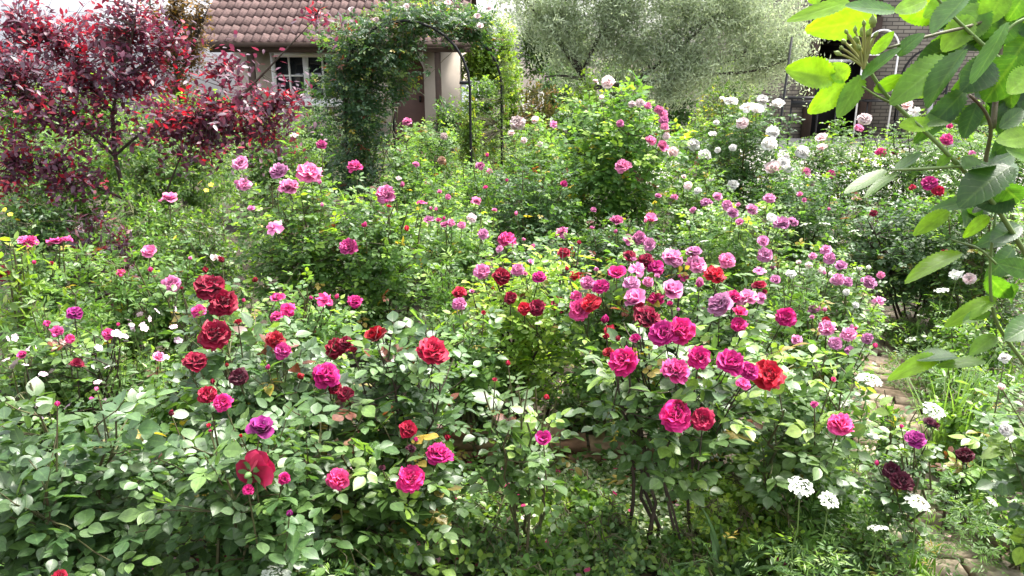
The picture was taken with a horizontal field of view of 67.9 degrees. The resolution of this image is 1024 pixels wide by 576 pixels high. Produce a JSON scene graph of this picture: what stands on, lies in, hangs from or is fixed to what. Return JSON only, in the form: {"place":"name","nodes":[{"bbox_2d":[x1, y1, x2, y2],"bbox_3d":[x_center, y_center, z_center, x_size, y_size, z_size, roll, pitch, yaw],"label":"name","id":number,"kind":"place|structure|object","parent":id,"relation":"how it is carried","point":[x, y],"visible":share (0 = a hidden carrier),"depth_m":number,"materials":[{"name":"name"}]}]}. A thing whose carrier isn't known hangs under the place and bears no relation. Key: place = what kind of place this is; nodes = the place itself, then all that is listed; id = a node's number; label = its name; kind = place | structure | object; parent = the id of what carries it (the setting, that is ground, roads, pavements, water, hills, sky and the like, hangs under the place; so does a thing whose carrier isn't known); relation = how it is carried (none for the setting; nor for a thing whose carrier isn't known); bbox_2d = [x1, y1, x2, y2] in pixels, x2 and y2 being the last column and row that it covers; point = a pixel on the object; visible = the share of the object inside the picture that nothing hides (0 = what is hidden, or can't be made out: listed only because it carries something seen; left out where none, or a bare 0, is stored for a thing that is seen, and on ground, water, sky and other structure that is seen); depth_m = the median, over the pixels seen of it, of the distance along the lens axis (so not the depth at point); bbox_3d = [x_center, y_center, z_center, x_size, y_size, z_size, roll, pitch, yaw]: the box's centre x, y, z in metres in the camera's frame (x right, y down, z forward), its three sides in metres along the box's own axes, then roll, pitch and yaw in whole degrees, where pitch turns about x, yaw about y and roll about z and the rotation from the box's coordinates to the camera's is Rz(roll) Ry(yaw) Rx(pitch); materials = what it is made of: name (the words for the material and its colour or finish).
{"place":"outdoors","nodes":[
{"label":"outdoors","id":0,"kind":"place"},
{"bbox_2d":[0,0,238,120],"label":"white house","id":1,"kind":"structure","parent":0,"point":[74,5],"depth_m":23.77,"materials":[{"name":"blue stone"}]},
{"bbox_2d":[190,0,476,145],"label":"garden house","id":2,"kind":"structure","parent":0,"point":[258,24],"depth_m":17.82,"materials":[{"name":"white paint"}]},
{"bbox_2d":[270,53,341,106],"bbox_3d":[-4.889,-4.946,18.058,1.823,1.227,0.270,0,17,0],"label":"window","id":3,"kind":"structure","parent":2,"relation":"in","point":[295,66],"depth_m":18.09,"materials":[{"name":"white paint"}]},
{"bbox_2d":[391,58,425,140],"bbox_3d":[-2.501,-4.581,18.329,0.812,2.044,0.105,0,17,0],"label":"door","id":4,"kind":"structure","parent":2,"relation":"in","point":[414,109],"depth_m":18.39,"materials":[{"name":"brown wood"}]},
{"bbox_2d":[0,58,1023,575],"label":"ground","id":5,"kind":"structure","parent":0,"point":[418,308],"depth_m":6.60,"materials":[{"name":"soil"}]},
{"bbox_2d":[0,230,72,395],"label":"shrub","id":6,"kind":"object","parent":5,"relation":"on","point":[14,276],"visible":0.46,"depth_m":4.17,"materials":[{"name":"green plant"}]},
{"bbox_2d":[0,345,90,483],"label":"leafy herb","id":7,"kind":"object","parent":5,"relation":"on","point":[11,400],"visible":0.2,"depth_m":3.29,"materials":[{"name":"green plant"}]},
{"bbox_2d":[0,177,94,318],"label":"shrub","id":8,"kind":"object","parent":5,"relation":"on","point":[30,226],"visible":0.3,"depth_m":5.66,"materials":[{"name":"green plant"}]},
{"bbox_2d":[0,234,112,360],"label":"rose bush","id":9,"kind":"object","parent":5,"relation":"on","point":[26,240],"visible":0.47,"depth_m":4.54,"materials":[{"name":"green plant"}]},
{"bbox_2d":[0,259,116,382],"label":"feathery perennial","id":10,"kind":"object","parent":5,"relation":"on","point":[37,329],"visible":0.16,"depth_m":3.92,"materials":[{"name":"green plant"}]},
{"bbox_2d":[0,118,137,257],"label":"shrub","id":11,"kind":"object","parent":5,"relation":"on","point":[80,205],"visible":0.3,"depth_m":7.32,"materials":[{"name":"plant"}]},
{"bbox_2d":[5,307,166,449],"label":"rose bush","id":12,"kind":"object","parent":5,"relation":"on","point":[87,370],"visible":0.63,"depth_m":3.41,"materials":[{"name":"green plant"}]},
{"bbox_2d":[62,182,118,338],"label":"purple perennial","id":13,"kind":"object","parent":5,"relation":"on","point":[80,229],"visible":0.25,"depth_m":5.02,"materials":[{"name":"green plant"}]},
{"bbox_2d":[0,376,210,575],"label":"rose bush","id":14,"kind":"object","parent":5,"relation":"on","point":[58,517],"visible":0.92,"depth_m":2.36,"materials":[{"name":"green plant"}]},
{"bbox_2d":[60,238,163,376],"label":"feathery perennial","id":15,"kind":"object","parent":5,"relation":"on","point":[118,288],"visible":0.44,"depth_m":4.26,"materials":[{"name":"green plant"}]},
{"bbox_2d":[82,337,184,431],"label":"leafy herb","id":16,"kind":"object","parent":5,"relation":"on","point":[148,364],"visible":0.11,"depth_m":3.90,"materials":[{"name":"green plant"}]},
{"bbox_2d":[76,178,219,334],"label":"shrub","id":17,"kind":"object","parent":5,"relation":"on","point":[152,218],"visible":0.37,"depth_m":5.33,"materials":[{"name":"green plant"}]},
{"bbox_2d":[104,192,226,379],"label":"rose bush","id":18,"kind":"object","parent":5,"relation":"on","point":[164,322],"visible":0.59,"depth_m":4.32,"materials":[{"name":"green plant"}]},
{"bbox_2d":[76,91,262,249],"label":"shrub","id":19,"kind":"object","parent":5,"relation":"on","point":[143,178],"visible":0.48,"depth_m":7.39,"materials":[{"name":"plant"}]},
{"bbox_2d":[133,0,221,209],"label":"bronze maple tree","id":20,"kind":"object","parent":5,"relation":"on","point":[174,9],"visible":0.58,"depth_m":9.46,"materials":[{"name":"red plant"}]},
{"bbox_2d":[0,0,360,246],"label":"plum tree","id":21,"kind":"object","parent":5,"relation":"on","point":[169,121],"visible":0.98,"depth_m":5.88,"materials":[{"name":"red plant"}]},
{"bbox_2d":[155,204,253,334],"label":"shrub","id":22,"kind":"object","parent":5,"relation":"on","point":[233,272],"visible":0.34,"depth_m":5.09,"materials":[{"name":"green plant"}]},
{"bbox_2d":[155,256,268,422],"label":"rose bush","id":23,"kind":"object","parent":5,"relation":"on","point":[212,290],"visible":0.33,"depth_m":3.27,"materials":[{"name":"green plant"}]},
{"bbox_2d":[113,393,354,575],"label":"rose bush","id":24,"kind":"object","parent":5,"relation":"on","point":[252,499],"visible":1,"depth_m":2.38,"materials":[{"name":"green plant"}]},
{"bbox_2d":[133,308,371,571],"bbox_3d":[-1.036,0.587,3.057,0.931,1.109,1.010,0,17,0],"label":"rose bush","id":25,"kind":"object","parent":5,"relation":"on","point":[287,379],"visible":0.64,"depth_m":2.81,"materials":[{"name":"green plant"}]},
{"bbox_2d":[211,104,329,222],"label":"shrub","id":26,"kind":"object","parent":5,"relation":"on","point":[259,178],"visible":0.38,"depth_m":9.18,"materials":[{"name":"plant"}]},
{"bbox_2d":[233,263,365,399],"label":"rose bush","id":27,"kind":"object","parent":5,"relation":"on","point":[329,328],"visible":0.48,"depth_m":3.88,"materials":[{"name":"green plant"}]},
{"bbox_2d":[224,133,405,350],"bbox_3d":[-1.292,-0.262,5.093,1.227,1.531,1.266,0,17,0],"label":"rose bush","id":28,"kind":"object","parent":5,"relation":"on","point":[280,254],"visible":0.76,"depth_m":4.78,"materials":[{"name":"green plant"}]},
{"bbox_2d":[291,101,357,199],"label":"shrub","id":29,"kind":"object","parent":5,"relation":"on","point":[318,132],"visible":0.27,"depth_m":10.24,"materials":[{"name":"plant"}]},
{"bbox_2d":[301,491,418,575],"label":"leafy herb","id":30,"kind":"object","parent":5,"relation":"on","point":[367,554],"visible":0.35,"depth_m":2.72,"materials":[{"name":"green plant"}]},
{"bbox_2d":[313,160,440,369],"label":"rose bush","id":31,"kind":"object","parent":5,"relation":"on","point":[379,258],"visible":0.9,"depth_m":4.69,"materials":[{"name":"green plant"}]},
{"bbox_2d":[0,142,772,243],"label":"ground cover","id":32,"kind":"object","parent":5,"relation":"on","point":[226,222],"visible":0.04,"depth_m":10.03,"materials":[{"name":"green plant"}]},
{"bbox_2d":[294,397,484,575],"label":"rose bush","id":33,"kind":"object","parent":5,"relation":"on","point":[407,490],"visible":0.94,"depth_m":2.77,"materials":[{"name":"green plant"}]},
{"bbox_2d":[299,0,507,214],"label":"climbing rose","id":34,"kind":"object","parent":5,"relation":"on","point":[365,65],"visible":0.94,"depth_m":7.40,"materials":[{"name":"green plant"}]},
{"bbox_2d":[325,307,492,548],"bbox_3d":[-0.422,0.584,3.155,0.707,1.044,0.910,0,17,0],"label":"rose bush","id":35,"kind":"object","parent":5,"relation":"on","point":[388,374],"visible":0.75,"depth_m":2.97,"materials":[{"name":"green plant"}]},
{"bbox_2d":[371,138,454,270],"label":"rose bush","id":36,"kind":"object","parent":5,"relation":"on","point":[404,176],"visible":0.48,"depth_m":6.87,"materials":[{"name":"green plant"}]},
{"bbox_2d":[342,19,502,250],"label":"rose arch","id":37,"kind":"structure","parent":5,"relation":"on","point":[467,72],"depth_m":7.45,"materials":[{"name":"black metal"}]},
{"bbox_2d":[383,117,466,213],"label":"rose bush","id":38,"kind":"object","parent":5,"relation":"on","point":[441,154],"visible":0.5,"depth_m":8.56,"materials":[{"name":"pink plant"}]},
{"bbox_2d":[375,167,498,298],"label":"rose bush","id":39,"kind":"object","parent":5,"relation":"on","point":[449,201],"visible":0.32,"depth_m":6.38,"materials":[{"name":"green plant"}]},
{"bbox_2d":[413,246,475,359],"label":"feathery perennial","id":40,"kind":"object","parent":5,"relation":"on","point":[441,297],"visible":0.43,"depth_m":4.55,"materials":[{"name":"green plant"}]},
{"bbox_2d":[406,195,518,335],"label":"rose bush","id":41,"kind":"object","parent":5,"relation":"on","point":[469,256],"visible":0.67,"depth_m":5.23,"materials":[{"name":"green plant"}]},
{"bbox_2d":[421,286,524,462],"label":"rose bush","id":42,"kind":"object","parent":5,"relation":"on","point":[483,353],"visible":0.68,"depth_m":3.71,"materials":[{"name":"green plant"}]},
{"bbox_2d":[448,74,499,165],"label":"shrub","id":43,"kind":"object","parent":5,"relation":"on","point":[481,92],"visible":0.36,"depth_m":12.53,"materials":[{"name":"plant"}]},
{"bbox_2d":[423,484,534,575],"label":"leafy herb","id":44,"kind":"object","parent":5,"relation":"on","point":[486,529],"visible":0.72,"depth_m":3.04,"materials":[{"name":"green plant"}]},
{"bbox_2d":[450,150,507,259],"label":"rose bush","id":45,"kind":"object","parent":5,"relation":"on","point":[475,191],"visible":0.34,"depth_m":6.99,"materials":[{"name":"green plant"}]},
{"bbox_2d":[453,18,522,233],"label":"climbing rose","id":46,"kind":"object","parent":5,"relation":"on","point":[480,139],"visible":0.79,"depth_m":7.96,"materials":[{"name":"plant"}]},
{"bbox_2d":[460,11,523,129],"bbox_3d":[-0.632,-5.261,18.794,1.852,3.072,1.424,0,17,0],"label":"background tree","id":47,"kind":"object","parent":5,"relation":"on","point":[479,64],"visible":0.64,"depth_m":18.48,"materials":[{"name":"green plant"}]},
{"bbox_2d":[343,417,655,467],"bbox_3d":[-0.016,0.791,3.909,1.740,0.205,0.140,1,17,3],"label":"brick edging","id":48,"kind":"object","parent":5,"relation":"on","point":[575,444],"visible":0.09,"depth_m":3.85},
{"bbox_2d":[0,447,1019,575],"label":"ground cover","id":49,"kind":"object","parent":5,"relation":"on","point":[584,556],"visible":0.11,"depth_m":3.29,"materials":[{"name":"green plant"}]},
{"bbox_2d":[0,235,1023,475],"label":"ground cover","id":50,"kind":"object","parent":5,"relation":"on","point":[598,446],"visible":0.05,"depth_m":5.45,"materials":[{"name":"green plant"}]},
{"bbox_2d":[445,240,595,419],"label":"rose bush","id":51,"kind":"object","parent":5,"relation":"on","point":[516,306],"visible":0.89,"depth_m":4.01,"materials":[{"name":"green plant"}]},
{"bbox_2d":[463,360,584,553],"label":"rose bush","id":52,"kind":"object","parent":5,"relation":"on","point":[538,456],"visible":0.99,"depth_m":2.92,"materials":[{"name":"green plant"}]},
{"bbox_2d":[490,105,571,218],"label":"rose bush","id":53,"kind":"object","parent":5,"relation":"on","point":[518,124],"visible":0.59,"depth_m":8.72,"materials":[{"name":"green plant"}]},
{"bbox_2d":[474,149,589,282],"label":"rose bush","id":54,"kind":"object","parent":5,"relation":"on","point":[532,229],"visible":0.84,"depth_m":6.34,"materials":[{"name":"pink plant"}]},
{"bbox_2d":[507,80,565,185],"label":"shrub","id":55,"kind":"object","parent":5,"relation":"on","point":[541,110],"visible":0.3,"depth_m":10.65,"materials":[{"name":"plant"}]},
{"bbox_2d":[496,228,591,357],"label":"rose bush","id":56,"kind":"object","parent":5,"relation":"on","point":[573,254],"visible":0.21,"depth_m":5.05,"materials":[{"name":"green plant"}]},
{"bbox_2d":[503,509,598,575],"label":"leafy herb","id":57,"kind":"object","parent":5,"relation":"on","point":[555,567],"visible":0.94,"depth_m":2.95,"materials":[{"name":"green plant"}]},
{"bbox_2d":[527,366,626,432],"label":"leafy herb","id":58,"kind":"object","parent":5,"relation":"on","point":[563,402],"visible":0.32,"depth_m":4.18,"materials":[{"name":"green plant"}]},
{"bbox_2d":[561,469,624,554],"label":"leafy herb","id":59,"kind":"object","parent":5,"relation":"on","point":[584,504],"visible":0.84,"depth_m":3.24,"materials":[{"name":"green plant"}]},
{"bbox_2d":[534,69,697,272],"bbox_3d":[0.933,-1.027,6.982,1.492,1.887,1.703,0,17,0],"label":"rose bush","id":60,"kind":"object","parent":5,"relation":"on","point":[615,172],"visible":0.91,"depth_m":6.64,"materials":[{"name":"green plant"}]},
{"bbox_2d":[576,493,657,575],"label":"leafy herb","id":61,"kind":"object","parent":5,"relation":"on","point":[620,553],"visible":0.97,"depth_m":2.99,"materials":[{"name":"green plant"}]},
{"bbox_2d":[532,231,706,468],"bbox_3d":[0.492,0.310,3.863,0.914,1.153,0.844,16,23,42],"label":"rose bush","id":62,"kind":"object","parent":5,"relation":"on","point":[587,300],"visible":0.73,"depth_m":3.63,"materials":[{"name":"green plant"}]},
{"bbox_2d":[556,193,690,318],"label":"rose bush","id":63,"kind":"object","parent":5,"relation":"on","point":[648,242],"visible":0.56,"depth_m":5.64,"materials":[{"name":"green plant"}]},
{"bbox_2d":[522,459,733,563],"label":"variegated ground cover","id":64,"kind":"object","parent":5,"relation":"on","point":[607,470],"visible":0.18,"depth_m":3.47,"materials":[{"name":"green plant"}]},
{"bbox_2d":[486,0,853,125],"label":"silver willow tree","id":65,"kind":"object","parent":5,"relation":"on","point":[684,60],"visible":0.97,"depth_m":10.84,"materials":[{"name":"green plant"}]},
{"bbox_2d":[647,504,730,575],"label":"leafy herb","id":66,"kind":"object","parent":5,"relation":"on","point":[687,551],"visible":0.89,"depth_m":2.97,"materials":[{"name":"green plant"}]},
{"bbox_2d":[572,305,808,552],"bbox_3d":[0.662,0.598,3.021,0.876,1.099,0.873,-13,21,-36],"label":"rose bush","id":67,"kind":"object","parent":5,"relation":"on","point":[684,414],"visible":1,"depth_m":2.75,"materials":[{"name":"green plant"}]},
{"bbox_2d":[654,153,743,282],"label":"rose bush","id":68,"kind":"object","parent":5,"relation":"on","point":[688,193],"visible":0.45,"depth_m":6.57,"materials":[{"name":"green plant"}]},
{"bbox_2d":[614,250,802,472],"bbox_3d":[0.939,0.381,3.708,0.778,1.111,0.894,-11,20,-33],"label":"rose bush","id":69,"kind":"object","parent":5,"relation":"on","point":[722,305],"visible":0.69,"depth_m":3.52,"materials":[{"name":"green plant"}]},
{"bbox_2d":[664,92,809,249],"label":"rose bush","id":70,"kind":"object","parent":5,"relation":"on","point":[735,173],"visible":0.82,"depth_m":7.07,"materials":[{"name":"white plant"}]},
{"bbox_2d":[668,191,807,341],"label":"rose bush","id":71,"kind":"object","parent":5,"relation":"on","point":[754,258],"visible":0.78,"depth_m":5.14,"materials":[{"name":"green plant"}]},
{"bbox_2d":[671,506,804,575],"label":"grass tuft","id":72,"kind":"object","parent":5,"relation":"on","point":[741,562],"visible":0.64,"depth_m":2.94,"materials":[{"name":"green plant"}]},
{"bbox_2d":[682,469,804,570],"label":"leafy herb","id":73,"kind":"object","parent":5,"relation":"on","point":[738,513],"visible":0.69,"depth_m":3.04,"materials":[{"name":"green plant"}]},
{"bbox_2d":[693,476,850,575],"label":"lace flower","id":74,"kind":"object","parent":5,"relation":"on","point":[803,492],"visible":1,"depth_m":2.60,"materials":[{"name":"green plant"}]},
{"bbox_2d":[753,260,833,406],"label":"rose bush","id":75,"kind":"object","parent":5,"relation":"on","point":[799,310],"visible":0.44,"depth_m":4.18,"materials":[{"name":"green plant"}]},
{"bbox_2d":[747,452,856,575],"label":"feathery perennial","id":76,"kind":"object","parent":5,"relation":"on","point":[812,518],"visible":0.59,"depth_m":2.97,"materials":[{"name":"green plant"}]},
{"bbox_2d":[737,160,874,290],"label":"rose bush","id":77,"kind":"object","parent":5,"relation":"on","point":[800,197],"visible":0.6,"depth_m":6.34,"materials":[{"name":"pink plant"}]},
{"bbox_2d":[723,339,892,527],"bbox_3d":[1.115,0.658,3.085,0.698,0.947,0.834,14,22,39],"label":"rose bush","id":78,"kind":"object","parent":5,"relation":"on","point":[824,432],"visible":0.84,"depth_m":2.93,"materials":[{"name":"green plant"}]},
{"bbox_2d":[738,233,903,378],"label":"rose bush","id":79,"kind":"object","parent":5,"relation":"on","point":[845,290],"visible":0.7,"depth_m":4.55,"materials":[{"name":"green plant"}]},
{"bbox_2d":[791,304,880,426],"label":"rose bush","id":80,"kind":"object","parent":5,"relation":"on","point":[831,341],"visible":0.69,"depth_m":3.84,"materials":[{"name":"green plant"}]},
{"bbox_2d":[774,113,908,243],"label":"rose bush","id":81,"kind":"object","parent":5,"relation":"on","point":[823,162],"visible":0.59,"depth_m":7.66,"materials":[{"name":"green plant"}]},
{"bbox_2d":[790,459,900,565],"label":"feathery perennial","id":82,"kind":"object","parent":5,"relation":"on","point":[864,519],"visible":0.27,"depth_m":3.06,"materials":[{"name":"green plant"}]},
{"bbox_2d":[793,510,913,575],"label":"leafy herb","id":83,"kind":"object","parent":5,"relation":"on","point":[854,546],"visible":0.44,"depth_m":2.88,"materials":[{"name":"green plant"}]},
{"bbox_2d":[846,390,937,479],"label":"feathery perennial","id":84,"kind":"object","parent":5,"relation":"on","point":[881,444],"visible":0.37,"depth_m":3.64,"materials":[{"name":"green plant"}]},
{"bbox_2d":[827,491,967,575],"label":"lace flower","id":85,"kind":"object","parent":5,"relation":"on","point":[919,505],"visible":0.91,"depth_m":2.70,"materials":[{"name":"green plant"}]},
{"bbox_2d":[855,405,944,561],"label":"rose bush","id":86,"kind":"object","parent":5,"relation":"on","point":[899,478],"visible":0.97,"depth_m":2.75,"materials":[{"name":"green plant"}]},
{"bbox_2d":[785,0,1023,380],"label":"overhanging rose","id":87,"kind":"object","parent":5,"relation":"on","point":[991,74],"visible":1,"depth_m":0.84,"materials":[{"name":"plant"}]},
{"bbox_2d":[832,188,992,323],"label":"rose bush","id":88,"kind":"object","parent":5,"relation":"on","point":[886,251],"visible":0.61,"depth_m":5.56,"materials":[{"name":"green plant"}]},
{"bbox_2d":[871,310,959,350],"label":"leafy herb","id":89,"kind":"object","parent":5,"relation":"on","point":[911,325],"visible":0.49,"depth_m":5.27,"materials":[{"name":"green plant"}]},
{"bbox_2d":[847,402,995,564],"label":"lace flower","id":90,"kind":"object","parent":5,"relation":"on","point":[938,414],"visible":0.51,"depth_m":2.92,"materials":[{"name":"green plant"}]},
{"bbox_2d":[848,101,1023,258],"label":"rose bush","id":91,"kind":"object","parent":5,"relation":"on","point":[946,140],"visible":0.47,"depth_m":7.11,"materials":[{"name":"green plant"}]},
{"bbox_2d":[888,344,1006,478],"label":"grass tuft","id":92,"kind":"object","parent":5,"relation":"on","point":[937,436],"visible":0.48,"depth_m":3.64,"materials":[{"name":"green plant"}]},
{"bbox_2d":[921,446,998,533],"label":"rose bush","id":93,"kind":"object","parent":5,"relation":"on","point":[965,454],"visible":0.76,"depth_m":3.26,"materials":[{"name":"green plant"}]},
{"bbox_2d":[904,176,1023,343],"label":"rose bush","id":94,"kind":"object","parent":5,"relation":"on","point":[971,287],"visible":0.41,"depth_m":5.01,"materials":[{"name":"green plant"}]},
{"bbox_2d":[904,358,1023,440],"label":"feathery perennial","id":95,"kind":"object","parent":5,"relation":"on","point":[940,380],"visible":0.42,"depth_m":3.90,"materials":[{"name":"green plant"}]},
{"bbox_2d":[921,312,1023,408],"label":"leafy herb","id":96,"kind":"object","parent":5,"relation":"on","point":[977,330],"visible":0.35,"depth_m":4.24,"materials":[{"name":"green plant"}]},
{"bbox_2d":[921,413,1023,575],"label":"herb","id":97,"kind":"object","parent":5,"relation":"on","point":[976,521],"visible":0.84,"depth_m":2.98,"materials":[{"name":"green plant"}]},
{"bbox_2d":[927,390,1023,497],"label":"leafy herb","id":98,"kind":"object","parent":5,"relation":"on","point":[975,424],"visible":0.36,"depth_m":3.45,"materials":[{"name":"green plant"}]},
{"bbox_2d":[948,353,1023,564],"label":"rose bush","id":99,"kind":"object","parent":5,"relation":"on","point":[1006,438],"visible":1,"depth_m":2.64,"materials":[{"name":"green plant"}]},
{"bbox_2d":[969,475,1023,574],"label":"leafy herb","id":100,"kind":"object","parent":5,"relation":"on","point":[1012,525],"visible":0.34,"depth_m":3.06,"materials":[{"name":"green plant"}]},
{"bbox_2d":[618,126,1023,198],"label":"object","id":101,"kind":"structure","parent":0,"point":[792,140],"depth_m":16.72,"materials":[{"name":"plant"}]},
{"bbox_2d":[702,0,1021,138],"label":"brick outbuilding","id":102,"kind":"structure","parent":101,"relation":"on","point":[901,28],"depth_m":18.90,"materials":[{"name":"brown brick"}]},
{"bbox_2d":[818,301,1023,575],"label":"path","id":103,"kind":"structure","parent":0,"point":[900,399],"depth_m":3.79,"materials":[{"name":"stone"}]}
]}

